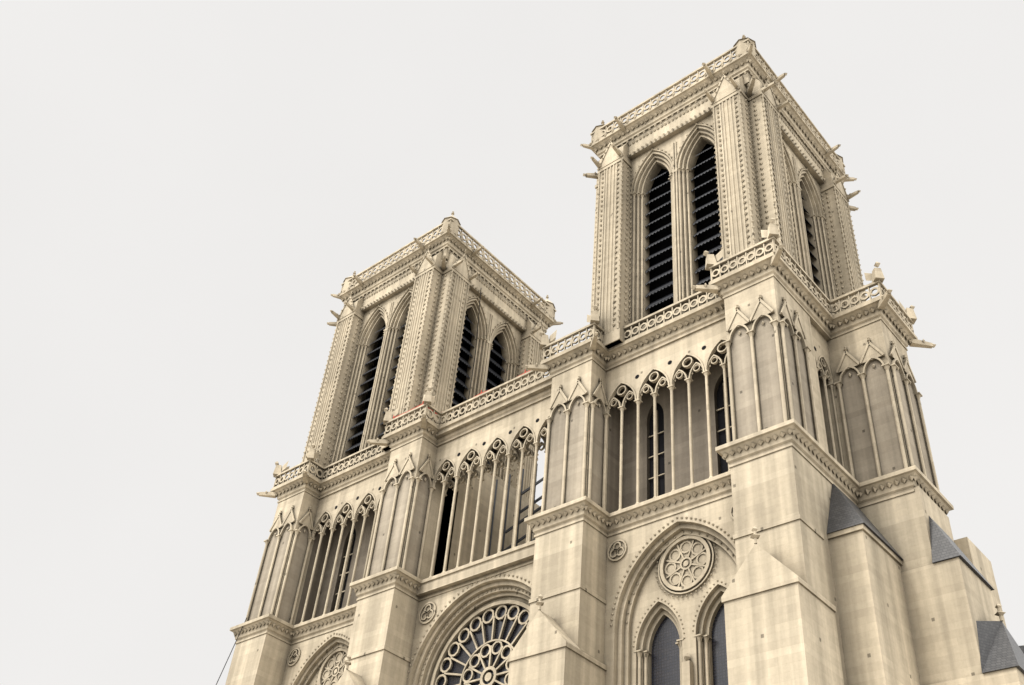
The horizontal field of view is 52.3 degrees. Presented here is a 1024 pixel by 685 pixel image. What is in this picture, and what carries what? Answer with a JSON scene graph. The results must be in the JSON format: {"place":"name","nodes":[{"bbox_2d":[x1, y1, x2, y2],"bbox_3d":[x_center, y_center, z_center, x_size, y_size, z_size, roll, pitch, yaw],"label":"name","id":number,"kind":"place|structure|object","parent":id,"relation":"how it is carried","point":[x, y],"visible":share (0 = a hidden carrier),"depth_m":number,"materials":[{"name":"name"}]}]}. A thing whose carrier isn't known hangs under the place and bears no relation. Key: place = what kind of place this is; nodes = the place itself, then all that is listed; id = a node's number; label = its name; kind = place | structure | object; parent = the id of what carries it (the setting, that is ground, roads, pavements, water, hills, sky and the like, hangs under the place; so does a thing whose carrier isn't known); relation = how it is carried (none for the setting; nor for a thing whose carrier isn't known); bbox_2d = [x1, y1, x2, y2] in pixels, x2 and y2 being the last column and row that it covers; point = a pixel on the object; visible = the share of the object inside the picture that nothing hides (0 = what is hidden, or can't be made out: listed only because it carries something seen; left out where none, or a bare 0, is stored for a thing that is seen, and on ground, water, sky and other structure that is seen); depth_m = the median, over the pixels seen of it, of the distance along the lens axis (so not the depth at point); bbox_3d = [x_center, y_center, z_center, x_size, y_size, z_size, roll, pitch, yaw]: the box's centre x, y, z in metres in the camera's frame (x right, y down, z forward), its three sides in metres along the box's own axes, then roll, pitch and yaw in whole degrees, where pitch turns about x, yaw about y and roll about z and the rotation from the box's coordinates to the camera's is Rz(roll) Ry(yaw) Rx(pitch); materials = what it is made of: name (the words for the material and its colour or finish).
{"place":"outdoors","nodes":[
{"label":"outdoors","id":0,"kind":"place"},
{"bbox_2d":[295,345,728,624],"bbox_3d":[4.262,12.586,70.631,38.900,11.100,14.000,-26,-50,32],"label":"arcade","id":1,"kind":"object","parent":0,"point":[699,436],"visible":0.25,"depth_m":62.55},
{"bbox_2d":[0,0,1023,684],"label":"sky","id":2,"kind":"structure","parent":0,"point":[188,188],"materials":[{"name":"white"}]},
{"bbox_2d":[225,35,1023,684],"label":"cathedral facade","id":3,"kind":"structure","parent":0,"point":[595,591],"depth_m":62.98,"materials":[{"name":"beige stone"}]},
{"bbox_2d":[216,289,480,684],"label":"cables","id":4,"kind":"object","parent":3,"relation":"attached to","point":[468,399],"visible":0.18,"depth_m":82.33,"materials":[{"name":"black plastic"}]},
{"bbox_2d":[393,370,530,417],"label":"red safety net","id":5,"kind":"object","parent":3,"relation":"on","point":[436,413],"visible":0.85,"depth_m":74.15,"materials":[{"name":"red"}]},
{"bbox_2d":[488,464,543,555],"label":"scaffolding","id":6,"kind":"object","parent":3,"relation":"on","point":[521,511],"visible":0.16,"depth_m":72.57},
{"bbox_2d":[334,144,816,609],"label":"dark notre dame interior","id":7,"kind":"object","parent":3,"relation":"attached to","point":[700,213],"visible":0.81,"depth_m":72.43,"materials":[{"name":"black"}]},
{"bbox_2d":[345,145,819,463],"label":"louvers","id":8,"kind":"object","parent":3,"relation":"attached to","point":[464,372],"visible":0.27,"depth_m":72.52,"materials":[{"name":"black wood"}]},
{"bbox_2d":[249,317,933,622],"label":"notre dame niches","id":9,"kind":"object","parent":3,"relation":"attached to","point":[887,440],"visible":0.83,"depth_m":57.95,"materials":[{"name":"beige stone"}]},
{"bbox_2d":[827,484,1023,673],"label":"buttress roofs","id":10,"kind":"structure","parent":3,"relation":"attached to","point":[1000,648],"depth_m":49.03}
]}

